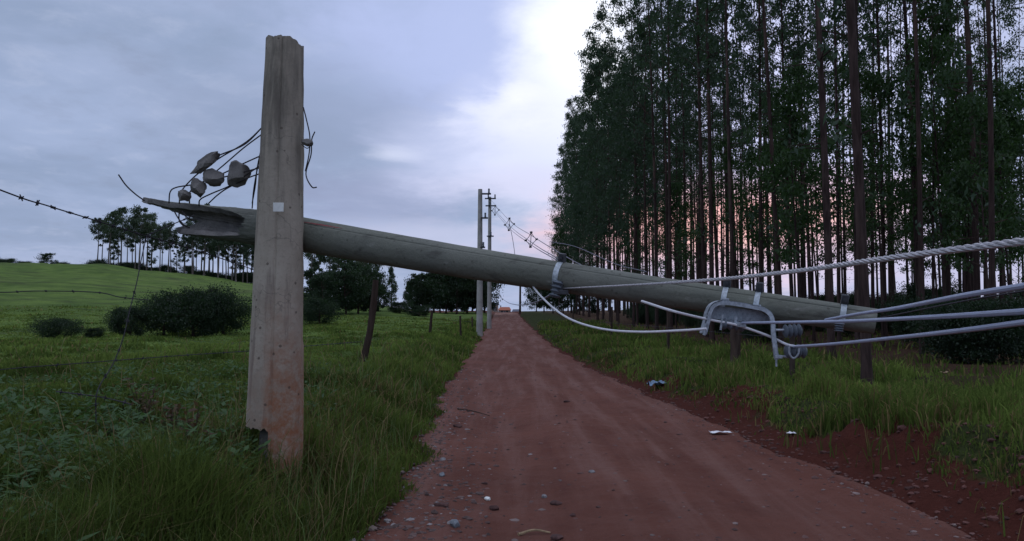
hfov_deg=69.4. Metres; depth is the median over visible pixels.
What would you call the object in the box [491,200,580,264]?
overhead line
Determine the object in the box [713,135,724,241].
eucalyptus tree
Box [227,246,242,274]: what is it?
hill eucalyptus
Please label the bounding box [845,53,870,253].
eucalyptus tree
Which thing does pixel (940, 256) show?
sapling
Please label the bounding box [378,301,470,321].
barbed wire
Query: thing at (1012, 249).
sapling
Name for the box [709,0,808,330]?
eucalyptus tree
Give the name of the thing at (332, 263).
field eucalyptus
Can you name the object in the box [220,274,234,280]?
crest shrub
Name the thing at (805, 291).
eucalyptus tree
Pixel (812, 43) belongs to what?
eucalyptus tree
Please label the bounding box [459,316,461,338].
fence post
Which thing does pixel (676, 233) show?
sapling
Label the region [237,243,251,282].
hill eucalyptus
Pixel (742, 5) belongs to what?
eucalyptus tree
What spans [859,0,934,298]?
eucalyptus tree
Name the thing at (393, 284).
slim tree
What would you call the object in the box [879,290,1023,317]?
stay wire
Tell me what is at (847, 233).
sapling
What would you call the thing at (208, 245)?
hill eucalyptus
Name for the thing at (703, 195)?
eucalyptus tree
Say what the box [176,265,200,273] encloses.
crest shrub
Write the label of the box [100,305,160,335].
bush
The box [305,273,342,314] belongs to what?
round tree
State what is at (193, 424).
dry weed
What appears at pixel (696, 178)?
eucalyptus tree
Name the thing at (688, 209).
sapling
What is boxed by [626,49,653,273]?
eucalyptus tree
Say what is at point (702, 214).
eucalyptus tree
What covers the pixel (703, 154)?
eucalyptus tree
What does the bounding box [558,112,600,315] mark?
eucalyptus tree
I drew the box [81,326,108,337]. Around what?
bush
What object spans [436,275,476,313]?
round tree
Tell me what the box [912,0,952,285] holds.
eucalyptus tree
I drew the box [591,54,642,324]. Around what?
eucalyptus tree
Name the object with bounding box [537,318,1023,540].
grass
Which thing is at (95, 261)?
crest shrub
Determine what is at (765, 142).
eucalyptus tree
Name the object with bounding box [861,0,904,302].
eucalyptus tree
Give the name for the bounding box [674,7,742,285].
eucalyptus tree
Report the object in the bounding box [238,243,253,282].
hill eucalyptus
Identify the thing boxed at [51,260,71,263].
crest shrub
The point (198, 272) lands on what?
crest shrub
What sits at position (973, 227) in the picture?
eucalyptus tree
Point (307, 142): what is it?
concrete chunk
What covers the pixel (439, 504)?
stone
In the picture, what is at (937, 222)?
sapling
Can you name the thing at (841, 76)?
eucalyptus tree
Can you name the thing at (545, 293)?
round tree
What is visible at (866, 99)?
eucalyptus tree
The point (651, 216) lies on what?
eucalyptus tree
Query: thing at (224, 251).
hill eucalyptus
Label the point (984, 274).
eucalyptus tree
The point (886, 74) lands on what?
eucalyptus tree
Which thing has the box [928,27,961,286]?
eucalyptus tree
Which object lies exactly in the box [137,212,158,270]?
hill eucalyptus
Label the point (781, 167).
sapling
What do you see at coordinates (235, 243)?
hill eucalyptus
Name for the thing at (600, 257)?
overhead line
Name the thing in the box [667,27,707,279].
eucalyptus tree
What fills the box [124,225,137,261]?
hill eucalyptus
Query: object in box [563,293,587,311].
round tree
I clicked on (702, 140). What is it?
eucalyptus tree
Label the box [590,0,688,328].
eucalyptus tree
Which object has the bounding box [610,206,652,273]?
sapling
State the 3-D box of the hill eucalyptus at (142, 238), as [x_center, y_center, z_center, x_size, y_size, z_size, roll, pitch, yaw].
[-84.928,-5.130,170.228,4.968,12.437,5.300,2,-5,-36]
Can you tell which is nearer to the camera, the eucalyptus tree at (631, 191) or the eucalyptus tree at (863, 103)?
the eucalyptus tree at (863, 103)
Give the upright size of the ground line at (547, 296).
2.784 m
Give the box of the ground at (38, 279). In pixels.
[0,263,1023,540]
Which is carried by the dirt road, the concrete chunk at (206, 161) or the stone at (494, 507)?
the stone at (494, 507)
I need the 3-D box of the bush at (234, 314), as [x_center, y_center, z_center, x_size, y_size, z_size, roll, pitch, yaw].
[-12.797,1.870,32.421,3.598,2.250,3.693,-3,-4,40]
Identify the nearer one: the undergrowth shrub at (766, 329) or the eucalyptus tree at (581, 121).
the undergrowth shrub at (766, 329)
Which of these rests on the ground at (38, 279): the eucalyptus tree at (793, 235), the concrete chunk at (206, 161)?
the eucalyptus tree at (793, 235)
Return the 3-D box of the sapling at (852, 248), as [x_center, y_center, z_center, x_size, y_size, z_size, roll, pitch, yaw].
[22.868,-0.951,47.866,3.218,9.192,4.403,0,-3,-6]
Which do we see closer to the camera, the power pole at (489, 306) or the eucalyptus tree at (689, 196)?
the power pole at (489, 306)
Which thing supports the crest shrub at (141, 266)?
on the ground at (38, 279)
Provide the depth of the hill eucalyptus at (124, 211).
175.75 m
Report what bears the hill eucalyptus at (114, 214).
on the ground at (38, 279)
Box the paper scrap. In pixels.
[709,431,730,433]
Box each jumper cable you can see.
[533,286,706,332]
[641,300,792,346]
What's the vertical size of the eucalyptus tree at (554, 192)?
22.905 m
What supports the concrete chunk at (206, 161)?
hanging from the fallen pole at (726, 302)
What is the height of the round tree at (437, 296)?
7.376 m
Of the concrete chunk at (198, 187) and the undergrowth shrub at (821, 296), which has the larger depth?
the undergrowth shrub at (821, 296)
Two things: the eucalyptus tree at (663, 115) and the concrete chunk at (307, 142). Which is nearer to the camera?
the concrete chunk at (307, 142)
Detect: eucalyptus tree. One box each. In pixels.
[544,161,569,311]
[548,131,581,311]
[549,143,573,311]
[551,72,614,316]
[551,96,587,313]
[551,112,580,312]
[552,110,581,313]
[554,120,602,314]
[557,45,621,316]
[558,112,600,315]
[559,46,631,319]
[559,154,593,263]
[560,0,628,320]
[560,144,598,314]
[568,63,623,266]
[575,127,612,263]
[578,42,639,321]
[580,0,687,326]
[583,45,648,320]
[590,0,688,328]
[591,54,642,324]
[595,46,664,324]
[603,117,615,268]
[607,238,615,311]
[608,0,690,330]
[609,180,615,312]
[611,190,629,312]
[612,62,632,305]
[613,80,638,317]
[613,177,630,315]
[615,178,631,312]
[620,19,649,273]
[622,60,663,275]
[623,126,645,273]
[626,0,695,329]
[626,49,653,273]
[629,0,687,276]
[630,0,692,268]
[633,27,667,321]
[638,130,661,275]
[639,0,705,333]
[647,70,681,277]
[650,0,706,324]
[650,0,750,336]
[652,0,760,340]
[654,35,698,279]
[655,0,717,327]
[660,54,698,276]
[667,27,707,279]
[667,84,685,277]
[670,0,736,327]
[673,95,691,279]
[674,0,757,330]
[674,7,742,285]
[675,1,710,264]
[677,0,761,287]
[677,5,722,282]
[680,67,708,278]
[682,113,707,187]
[685,116,698,277]
[686,0,766,287]
[686,100,703,279]
[687,45,714,278]
[687,91,707,279]
[694,74,708,283]
[698,87,725,270]
[702,68,739,270]
[702,71,726,285]
[702,122,723,261]
[706,27,739,285]
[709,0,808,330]
[711,37,748,276]
[713,0,776,290]
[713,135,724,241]
[714,9,757,288]
[714,59,737,274]
[714,61,739,266]
[715,0,761,288]
[716,151,723,260]
[717,94,746,261]
[722,77,746,288]
[723,0,769,289]
[734,77,766,281]
[734,97,752,289]
[737,0,801,347]
[737,106,758,282]
[739,0,832,337]
[741,1,780,290]
[743,0,825,333]
[745,49,779,291]
[745,110,758,280]
[746,36,781,292]
[751,9,781,292]
[756,0,845,331]
[757,40,787,293]
[761,0,785,294]
[773,13,814,296]
[774,0,846,274]
[778,0,884,357]
[784,0,823,298]
[784,1,830,297]
[795,0,872,293]
[796,24,818,295]
[802,0,889,341]
[803,0,885,384]
[803,29,833,293]
[806,0,848,300]
[806,0,896,337]
[808,21,841,247]
[808,45,834,265]
[809,0,885,346]
[821,2,852,293]
[827,45,853,231]
[828,12,863,187]
[832,0,880,268]
[839,0,903,332]
[844,0,948,344]
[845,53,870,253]
[849,35,875,271]
[850,21,894,304]
[858,0,912,336]
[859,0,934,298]
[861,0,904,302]
[861,1,896,278]
[871,0,909,294]
[874,2,930,282]
[874,31,907,204]
[876,0,902,304]
[881,0,954,353]
[894,54,928,282]
[895,49,934,275]
[898,2,936,242]
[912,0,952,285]
[913,0,935,299]
[913,0,1004,300]
[918,0,987,303]
[921,1,972,286]
[922,3,961,293]
[926,0,996,271]
[927,13,971,301]
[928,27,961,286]
[930,0,1023,360]
[930,3,991,290]
[940,1,1023,302]
[941,1,965,282]
[954,0,1003,306]
[956,0,1016,299]
[959,0,1021,84]
[971,20,994,93]
[972,0,1023,297]
[977,0,1023,164]
[983,0,1013,297]
[992,0,1023,302]
[996,0,1023,56]
[999,0,1023,80]
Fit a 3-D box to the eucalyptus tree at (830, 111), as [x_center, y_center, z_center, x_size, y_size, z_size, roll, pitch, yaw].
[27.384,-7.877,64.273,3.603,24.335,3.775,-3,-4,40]
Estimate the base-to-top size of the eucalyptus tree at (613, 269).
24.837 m
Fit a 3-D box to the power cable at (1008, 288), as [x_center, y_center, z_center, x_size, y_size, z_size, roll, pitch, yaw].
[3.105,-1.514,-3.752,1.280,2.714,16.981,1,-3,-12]
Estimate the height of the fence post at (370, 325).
2.141 m
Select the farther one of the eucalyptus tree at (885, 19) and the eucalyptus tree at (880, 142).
the eucalyptus tree at (885, 19)
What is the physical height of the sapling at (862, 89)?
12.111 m
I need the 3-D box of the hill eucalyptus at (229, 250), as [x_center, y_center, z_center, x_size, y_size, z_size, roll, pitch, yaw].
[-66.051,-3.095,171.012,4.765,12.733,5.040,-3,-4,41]
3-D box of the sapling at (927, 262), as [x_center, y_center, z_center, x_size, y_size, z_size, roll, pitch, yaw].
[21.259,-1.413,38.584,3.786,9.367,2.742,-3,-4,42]
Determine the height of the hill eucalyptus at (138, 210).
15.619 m
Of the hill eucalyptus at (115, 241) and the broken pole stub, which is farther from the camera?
the hill eucalyptus at (115, 241)
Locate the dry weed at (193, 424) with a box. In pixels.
[179,401,215,448]
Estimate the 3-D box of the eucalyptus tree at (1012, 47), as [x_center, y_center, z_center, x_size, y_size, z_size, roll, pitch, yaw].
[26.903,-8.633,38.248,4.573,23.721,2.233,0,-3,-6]
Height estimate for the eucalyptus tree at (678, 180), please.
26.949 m
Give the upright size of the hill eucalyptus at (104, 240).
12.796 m
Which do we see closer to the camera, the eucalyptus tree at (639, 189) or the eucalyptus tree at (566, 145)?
the eucalyptus tree at (639, 189)
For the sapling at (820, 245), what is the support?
on the ground at (38, 279)
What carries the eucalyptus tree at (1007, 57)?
on the ground at (38, 279)
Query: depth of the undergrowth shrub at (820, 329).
36.08 m
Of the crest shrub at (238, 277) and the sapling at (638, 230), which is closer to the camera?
the sapling at (638, 230)
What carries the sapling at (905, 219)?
on the ground at (38, 279)
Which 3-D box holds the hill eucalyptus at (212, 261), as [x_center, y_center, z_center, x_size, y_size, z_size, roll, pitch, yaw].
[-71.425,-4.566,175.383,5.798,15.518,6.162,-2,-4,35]
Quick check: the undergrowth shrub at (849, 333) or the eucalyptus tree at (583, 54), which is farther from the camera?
the eucalyptus tree at (583, 54)
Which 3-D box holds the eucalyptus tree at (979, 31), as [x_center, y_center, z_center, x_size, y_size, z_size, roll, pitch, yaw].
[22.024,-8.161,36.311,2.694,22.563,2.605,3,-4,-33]
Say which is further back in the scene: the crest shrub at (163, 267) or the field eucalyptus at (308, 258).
the crest shrub at (163, 267)
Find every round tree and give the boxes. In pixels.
[34,252,58,263]
[303,267,336,307]
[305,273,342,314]
[315,269,355,310]
[316,264,377,314]
[339,260,387,313]
[360,268,390,313]
[377,283,395,308]
[402,272,441,312]
[405,285,424,304]
[419,272,451,312]
[423,274,468,313]
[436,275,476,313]
[456,278,496,312]
[483,283,504,312]
[521,287,542,311]
[526,288,560,311]
[540,289,572,313]
[547,291,573,312]
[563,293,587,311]
[585,296,611,312]
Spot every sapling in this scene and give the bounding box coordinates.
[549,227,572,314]
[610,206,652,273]
[647,167,707,278]
[647,178,697,328]
[684,134,767,337]
[719,93,810,292]
[724,134,835,277]
[729,201,781,287]
[734,73,829,344]
[741,146,823,264]
[744,57,867,341]
[783,141,852,299]
[807,49,904,233]
[812,59,939,345]
[832,193,888,273]
[835,196,881,271]
[842,155,913,268]
[868,29,987,298]
[870,204,912,293]
[875,158,944,273]
[882,0,1001,296]
[891,131,979,297]
[897,94,1023,302]
[923,59,1006,300]
[924,195,957,280]
[927,91,1023,298]
[929,98,1023,305]
[929,147,997,263]
[966,74,1023,299]
[979,76,1023,235]
[979,113,1023,264]
[979,193,1004,267]
[982,180,1023,301]
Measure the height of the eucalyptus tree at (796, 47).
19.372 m
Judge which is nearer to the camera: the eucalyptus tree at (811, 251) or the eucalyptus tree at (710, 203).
the eucalyptus tree at (710, 203)
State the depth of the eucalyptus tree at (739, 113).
45.68 m
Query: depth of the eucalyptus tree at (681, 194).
70.61 m
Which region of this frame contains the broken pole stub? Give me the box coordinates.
[246,35,316,477]
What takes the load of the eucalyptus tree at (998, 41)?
on the ground at (38, 279)
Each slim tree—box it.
[381,267,398,302]
[403,281,408,303]
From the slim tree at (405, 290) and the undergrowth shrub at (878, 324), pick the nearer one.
the undergrowth shrub at (878, 324)
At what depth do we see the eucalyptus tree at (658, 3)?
54.41 m
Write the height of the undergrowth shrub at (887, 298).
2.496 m
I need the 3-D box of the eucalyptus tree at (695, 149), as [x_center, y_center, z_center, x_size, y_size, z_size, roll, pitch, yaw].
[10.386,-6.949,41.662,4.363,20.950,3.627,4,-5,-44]
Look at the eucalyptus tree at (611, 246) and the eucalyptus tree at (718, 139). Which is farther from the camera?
the eucalyptus tree at (611, 246)
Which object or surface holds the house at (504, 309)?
on the ground at (38, 279)
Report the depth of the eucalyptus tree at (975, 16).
49.04 m
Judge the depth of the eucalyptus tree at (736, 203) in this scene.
72.03 m
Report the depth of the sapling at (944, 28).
24.01 m
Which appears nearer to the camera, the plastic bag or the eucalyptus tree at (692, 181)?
the plastic bag
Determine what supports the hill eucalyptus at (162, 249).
on the ground at (38, 279)
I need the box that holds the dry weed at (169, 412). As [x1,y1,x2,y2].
[158,403,184,435]
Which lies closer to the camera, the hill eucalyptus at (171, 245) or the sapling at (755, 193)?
the sapling at (755, 193)
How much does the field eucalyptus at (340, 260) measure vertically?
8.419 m
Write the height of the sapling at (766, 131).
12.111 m
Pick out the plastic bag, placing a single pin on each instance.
(654, 382)
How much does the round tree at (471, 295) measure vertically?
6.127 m
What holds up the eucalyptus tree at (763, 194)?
on the ground at (38, 279)
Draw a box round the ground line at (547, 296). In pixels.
[497,284,549,305]
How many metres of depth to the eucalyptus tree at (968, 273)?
25.87 m
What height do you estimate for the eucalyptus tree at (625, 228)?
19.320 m
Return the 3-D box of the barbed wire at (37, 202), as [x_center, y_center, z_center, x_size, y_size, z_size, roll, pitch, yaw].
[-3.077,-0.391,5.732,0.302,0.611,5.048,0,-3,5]
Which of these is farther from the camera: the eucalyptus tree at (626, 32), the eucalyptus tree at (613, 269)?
the eucalyptus tree at (613, 269)
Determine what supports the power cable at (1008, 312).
attached to the fallen pole at (726, 302)
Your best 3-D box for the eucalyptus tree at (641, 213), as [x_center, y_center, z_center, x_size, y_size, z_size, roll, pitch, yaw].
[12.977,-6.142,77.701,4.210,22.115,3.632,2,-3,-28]
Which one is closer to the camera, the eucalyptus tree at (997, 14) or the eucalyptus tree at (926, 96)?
the eucalyptus tree at (997, 14)
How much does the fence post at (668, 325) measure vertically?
1.552 m
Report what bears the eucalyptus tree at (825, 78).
on the ground at (38, 279)
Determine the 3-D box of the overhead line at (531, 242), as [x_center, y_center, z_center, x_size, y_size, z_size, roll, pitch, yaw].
[-0.338,-2.304,30.227,0.213,7.273,44.964,0,-3,-3]
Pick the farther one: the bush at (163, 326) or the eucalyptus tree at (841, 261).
the eucalyptus tree at (841, 261)
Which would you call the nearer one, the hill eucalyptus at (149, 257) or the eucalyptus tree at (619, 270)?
the eucalyptus tree at (619, 270)
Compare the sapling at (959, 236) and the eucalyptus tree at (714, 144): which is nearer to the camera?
the sapling at (959, 236)
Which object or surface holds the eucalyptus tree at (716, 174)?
on the ground at (38, 279)
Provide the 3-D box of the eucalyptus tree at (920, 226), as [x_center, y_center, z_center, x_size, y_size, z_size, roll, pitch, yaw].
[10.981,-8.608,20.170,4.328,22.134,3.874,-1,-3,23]
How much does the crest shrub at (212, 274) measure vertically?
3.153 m
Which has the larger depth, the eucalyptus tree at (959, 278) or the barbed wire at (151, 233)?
the eucalyptus tree at (959, 278)
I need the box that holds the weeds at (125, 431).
[0,358,383,540]
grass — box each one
[0,304,487,540]
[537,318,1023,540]
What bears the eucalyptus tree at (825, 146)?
on the ground at (38, 279)
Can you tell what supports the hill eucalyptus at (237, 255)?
on the ground at (38, 279)
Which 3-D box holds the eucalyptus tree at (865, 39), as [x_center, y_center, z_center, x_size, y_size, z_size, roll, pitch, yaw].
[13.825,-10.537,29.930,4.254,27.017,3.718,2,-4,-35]
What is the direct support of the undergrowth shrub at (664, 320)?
on the ground at (38, 279)
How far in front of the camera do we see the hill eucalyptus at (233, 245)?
166.31 m
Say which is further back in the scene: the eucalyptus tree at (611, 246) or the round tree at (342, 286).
the eucalyptus tree at (611, 246)
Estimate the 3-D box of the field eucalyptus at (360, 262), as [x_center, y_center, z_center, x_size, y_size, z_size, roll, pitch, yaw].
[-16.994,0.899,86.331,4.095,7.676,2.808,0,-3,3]
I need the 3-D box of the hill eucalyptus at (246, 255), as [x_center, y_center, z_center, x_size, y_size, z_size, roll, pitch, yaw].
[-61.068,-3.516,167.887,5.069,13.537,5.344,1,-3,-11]
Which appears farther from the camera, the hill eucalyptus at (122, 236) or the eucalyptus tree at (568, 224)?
the hill eucalyptus at (122, 236)
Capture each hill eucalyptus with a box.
[90,217,107,260]
[91,220,111,262]
[97,218,121,264]
[101,209,125,263]
[107,237,120,262]
[108,226,128,264]
[116,206,134,261]
[120,225,135,261]
[121,215,146,268]
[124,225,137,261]
[129,204,156,269]
[134,222,153,269]
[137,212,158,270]
[144,221,161,255]
[147,231,158,270]
[149,224,175,270]
[149,232,168,264]
[154,220,179,271]
[159,229,177,271]
[171,236,182,269]
[175,237,189,262]
[177,234,191,273]
[184,217,197,273]
[186,236,203,273]
[190,237,204,271]
[194,202,217,275]
[202,237,210,269]
[204,238,223,272]
[206,241,216,271]
[209,239,229,277]
[217,240,233,278]
[222,241,237,275]
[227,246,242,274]
[230,243,237,280]
[232,244,241,272]
[233,242,240,281]
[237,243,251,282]
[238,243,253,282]
[243,244,252,279]
[248,244,254,265]
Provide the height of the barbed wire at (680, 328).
0.108 m
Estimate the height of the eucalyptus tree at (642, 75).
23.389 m
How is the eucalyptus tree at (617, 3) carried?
on the ground at (38, 279)
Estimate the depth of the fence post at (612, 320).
32.89 m
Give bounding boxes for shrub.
[0,257,18,262]
[9,260,32,262]
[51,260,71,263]
[84,257,107,263]
[118,262,142,269]
[129,262,152,269]
[154,265,178,272]
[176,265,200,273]
[194,269,211,275]
[206,271,224,277]
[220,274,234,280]
[233,273,252,282]
[237,271,252,282]
[385,300,414,312]
[404,304,433,316]
[620,302,653,320]
[626,307,653,323]
[649,308,674,324]
[650,306,684,324]
[678,309,702,328]
[692,311,729,334]
[728,321,802,341]
[787,324,815,330]
[810,291,835,300]
[810,326,826,332]
[819,327,853,336]
[821,288,879,305]
[870,300,902,329]
[875,276,961,323]
[875,291,905,303]
[875,308,911,333]
[877,290,966,346]
[891,289,1016,363]
[895,289,1023,364]
[998,282,1021,301]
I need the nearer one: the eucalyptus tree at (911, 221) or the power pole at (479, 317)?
the power pole at (479, 317)
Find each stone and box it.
[434,502,448,506]
[449,519,459,527]
[489,505,498,510]
[550,500,561,504]
[550,534,562,540]
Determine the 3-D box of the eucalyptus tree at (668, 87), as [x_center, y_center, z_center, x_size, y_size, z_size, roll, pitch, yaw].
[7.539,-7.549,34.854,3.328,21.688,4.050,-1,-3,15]
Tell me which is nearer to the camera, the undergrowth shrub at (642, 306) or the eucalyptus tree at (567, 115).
the undergrowth shrub at (642, 306)
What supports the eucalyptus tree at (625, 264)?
on the ground at (38, 279)
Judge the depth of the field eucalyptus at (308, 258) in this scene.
97.79 m
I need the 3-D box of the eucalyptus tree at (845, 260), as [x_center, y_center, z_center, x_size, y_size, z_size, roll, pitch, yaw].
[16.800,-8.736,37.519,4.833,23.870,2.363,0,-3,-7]
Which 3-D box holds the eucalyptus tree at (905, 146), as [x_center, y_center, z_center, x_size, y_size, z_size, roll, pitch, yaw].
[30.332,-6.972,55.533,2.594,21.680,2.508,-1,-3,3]
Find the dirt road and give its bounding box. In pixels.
[364,312,976,540]
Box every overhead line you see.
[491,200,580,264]
[491,207,557,260]
[492,207,566,262]
[550,241,646,271]
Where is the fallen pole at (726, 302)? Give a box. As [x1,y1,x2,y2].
[118,128,876,366]
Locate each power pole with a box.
[476,188,490,336]
[485,194,495,328]
[519,286,520,313]
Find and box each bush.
[14,316,91,338]
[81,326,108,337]
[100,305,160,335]
[121,278,239,336]
[123,290,198,335]
[184,289,251,334]
[303,292,352,324]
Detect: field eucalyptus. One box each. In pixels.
[303,252,317,267]
[303,253,322,271]
[312,254,323,271]
[316,256,344,296]
[324,256,340,269]
[334,257,353,268]
[353,260,373,271]
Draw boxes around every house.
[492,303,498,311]
[498,307,510,311]
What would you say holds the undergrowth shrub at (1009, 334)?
on the ground at (38, 279)
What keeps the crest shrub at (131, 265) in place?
on the ground at (38, 279)
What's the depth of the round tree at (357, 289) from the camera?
63.51 m
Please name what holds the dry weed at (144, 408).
on the ground at (38, 279)
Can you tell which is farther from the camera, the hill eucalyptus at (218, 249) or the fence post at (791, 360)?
the hill eucalyptus at (218, 249)
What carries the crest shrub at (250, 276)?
on the ground at (38, 279)
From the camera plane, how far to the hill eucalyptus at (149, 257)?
163.95 m
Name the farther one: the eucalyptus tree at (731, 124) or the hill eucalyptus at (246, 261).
the hill eucalyptus at (246, 261)
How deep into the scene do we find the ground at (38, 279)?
11.88 m
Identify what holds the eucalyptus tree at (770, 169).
on the ground at (38, 279)
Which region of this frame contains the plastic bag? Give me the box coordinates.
[647,380,666,385]
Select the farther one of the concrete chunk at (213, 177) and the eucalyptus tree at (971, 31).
the eucalyptus tree at (971, 31)
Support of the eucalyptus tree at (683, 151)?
on the ground at (38, 279)
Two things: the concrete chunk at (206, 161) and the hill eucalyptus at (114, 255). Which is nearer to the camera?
the concrete chunk at (206, 161)
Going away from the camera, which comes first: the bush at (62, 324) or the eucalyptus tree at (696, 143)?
the bush at (62, 324)
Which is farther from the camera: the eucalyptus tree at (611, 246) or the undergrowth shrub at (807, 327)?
the eucalyptus tree at (611, 246)
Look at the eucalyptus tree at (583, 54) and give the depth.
74.84 m
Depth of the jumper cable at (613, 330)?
4.71 m
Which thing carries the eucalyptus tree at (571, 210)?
on the ground at (38, 279)
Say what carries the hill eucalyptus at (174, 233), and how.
on the ground at (38, 279)
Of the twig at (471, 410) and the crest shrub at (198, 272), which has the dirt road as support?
the twig at (471, 410)
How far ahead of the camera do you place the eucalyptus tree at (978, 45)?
52.89 m
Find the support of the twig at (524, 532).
on the dirt road
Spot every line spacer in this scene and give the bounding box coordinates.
[504,217,514,230]
[524,231,537,247]
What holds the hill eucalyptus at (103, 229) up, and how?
on the ground at (38, 279)
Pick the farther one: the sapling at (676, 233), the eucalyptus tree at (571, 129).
the eucalyptus tree at (571, 129)
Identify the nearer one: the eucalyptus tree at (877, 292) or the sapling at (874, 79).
the sapling at (874, 79)
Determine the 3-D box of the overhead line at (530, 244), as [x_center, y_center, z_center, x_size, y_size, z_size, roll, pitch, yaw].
[-0.370,-2.284,30.227,0.257,7.220,44.963,0,-3,-3]
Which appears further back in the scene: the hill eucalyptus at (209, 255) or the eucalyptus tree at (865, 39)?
the hill eucalyptus at (209, 255)
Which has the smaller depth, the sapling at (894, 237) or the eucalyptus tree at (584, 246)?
the sapling at (894, 237)
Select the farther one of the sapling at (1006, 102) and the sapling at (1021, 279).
the sapling at (1021, 279)
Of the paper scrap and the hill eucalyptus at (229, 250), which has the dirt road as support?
the paper scrap
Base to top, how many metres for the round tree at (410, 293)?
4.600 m
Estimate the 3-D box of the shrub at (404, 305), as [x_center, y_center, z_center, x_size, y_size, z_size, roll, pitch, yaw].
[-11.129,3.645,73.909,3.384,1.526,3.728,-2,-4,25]
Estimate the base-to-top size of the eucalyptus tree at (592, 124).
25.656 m
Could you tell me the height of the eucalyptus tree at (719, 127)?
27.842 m
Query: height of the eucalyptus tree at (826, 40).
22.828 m
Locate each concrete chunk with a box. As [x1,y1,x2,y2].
[178,189,190,201]
[190,151,219,173]
[190,178,206,197]
[203,168,224,186]
[227,160,250,187]
[301,139,312,146]
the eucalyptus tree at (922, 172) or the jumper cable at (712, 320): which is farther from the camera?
the eucalyptus tree at (922, 172)
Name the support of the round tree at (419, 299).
on the ground at (38, 279)
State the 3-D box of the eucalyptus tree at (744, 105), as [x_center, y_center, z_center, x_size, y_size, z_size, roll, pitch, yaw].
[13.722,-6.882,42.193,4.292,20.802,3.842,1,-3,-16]
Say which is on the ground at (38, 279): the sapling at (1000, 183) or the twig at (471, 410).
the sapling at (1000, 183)
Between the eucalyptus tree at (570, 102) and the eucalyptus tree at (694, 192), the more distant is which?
the eucalyptus tree at (570, 102)
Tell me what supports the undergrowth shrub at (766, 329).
on the ground at (38, 279)
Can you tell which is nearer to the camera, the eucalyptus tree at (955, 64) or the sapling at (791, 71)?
the sapling at (791, 71)
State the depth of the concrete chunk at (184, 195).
6.50 m
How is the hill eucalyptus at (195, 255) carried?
on the ground at (38, 279)
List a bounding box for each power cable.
[741,308,1023,323]
[792,319,1023,347]
[824,283,1023,319]
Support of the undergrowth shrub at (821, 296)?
on the ground at (38, 279)
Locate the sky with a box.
[0,0,1023,311]
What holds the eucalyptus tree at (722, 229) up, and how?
on the ground at (38, 279)
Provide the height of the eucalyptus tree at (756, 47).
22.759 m
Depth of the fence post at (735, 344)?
15.25 m
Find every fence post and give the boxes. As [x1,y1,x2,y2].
[360,280,378,363]
[428,311,432,334]
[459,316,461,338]
[611,307,612,335]
[667,307,669,348]
[730,321,740,362]
[789,324,794,376]
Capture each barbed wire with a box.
[0,189,252,270]
[0,290,148,299]
[0,341,361,369]
[56,389,131,404]
[93,236,146,421]
[146,214,194,235]
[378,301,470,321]
[581,320,789,338]
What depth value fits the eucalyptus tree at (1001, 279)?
29.06 m
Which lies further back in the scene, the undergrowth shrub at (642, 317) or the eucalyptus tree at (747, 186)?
the eucalyptus tree at (747, 186)
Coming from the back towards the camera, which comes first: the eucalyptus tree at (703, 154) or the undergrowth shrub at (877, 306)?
the eucalyptus tree at (703, 154)
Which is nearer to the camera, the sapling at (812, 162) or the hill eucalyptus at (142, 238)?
the sapling at (812, 162)
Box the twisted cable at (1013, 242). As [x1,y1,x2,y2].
[563,237,1023,288]
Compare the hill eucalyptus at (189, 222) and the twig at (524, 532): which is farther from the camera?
the hill eucalyptus at (189, 222)
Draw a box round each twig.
[457,408,489,415]
[517,529,550,535]
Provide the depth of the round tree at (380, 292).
69.81 m
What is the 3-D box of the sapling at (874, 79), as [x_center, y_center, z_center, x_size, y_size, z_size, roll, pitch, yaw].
[11.998,-2.194,24.192,4.148,9.710,2.814,0,-2,-17]
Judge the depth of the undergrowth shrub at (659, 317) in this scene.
49.64 m
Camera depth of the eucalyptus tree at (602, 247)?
64.20 m
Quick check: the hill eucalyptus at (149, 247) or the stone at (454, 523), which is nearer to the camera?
the stone at (454, 523)
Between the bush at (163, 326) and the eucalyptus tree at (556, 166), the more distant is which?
the eucalyptus tree at (556, 166)
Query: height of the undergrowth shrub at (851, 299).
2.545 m
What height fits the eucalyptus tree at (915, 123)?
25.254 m
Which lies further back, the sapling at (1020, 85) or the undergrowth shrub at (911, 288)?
the undergrowth shrub at (911, 288)
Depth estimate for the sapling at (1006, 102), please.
23.24 m
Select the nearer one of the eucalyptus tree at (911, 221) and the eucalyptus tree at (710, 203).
the eucalyptus tree at (710, 203)
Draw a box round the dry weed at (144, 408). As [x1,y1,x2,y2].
[122,375,160,424]
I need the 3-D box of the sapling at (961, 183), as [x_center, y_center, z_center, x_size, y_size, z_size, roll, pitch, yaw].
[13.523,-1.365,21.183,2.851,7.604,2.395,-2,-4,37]
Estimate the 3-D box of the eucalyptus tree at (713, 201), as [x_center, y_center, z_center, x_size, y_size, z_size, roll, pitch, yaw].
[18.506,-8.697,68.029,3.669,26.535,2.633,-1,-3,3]
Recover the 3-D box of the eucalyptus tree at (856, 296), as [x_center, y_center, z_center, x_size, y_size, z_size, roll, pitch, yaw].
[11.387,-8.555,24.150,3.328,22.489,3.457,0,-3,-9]
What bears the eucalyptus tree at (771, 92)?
on the ground at (38, 279)
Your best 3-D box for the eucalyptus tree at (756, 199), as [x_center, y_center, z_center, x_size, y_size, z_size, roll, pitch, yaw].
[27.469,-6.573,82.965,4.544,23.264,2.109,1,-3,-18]
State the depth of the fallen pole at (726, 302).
5.71 m

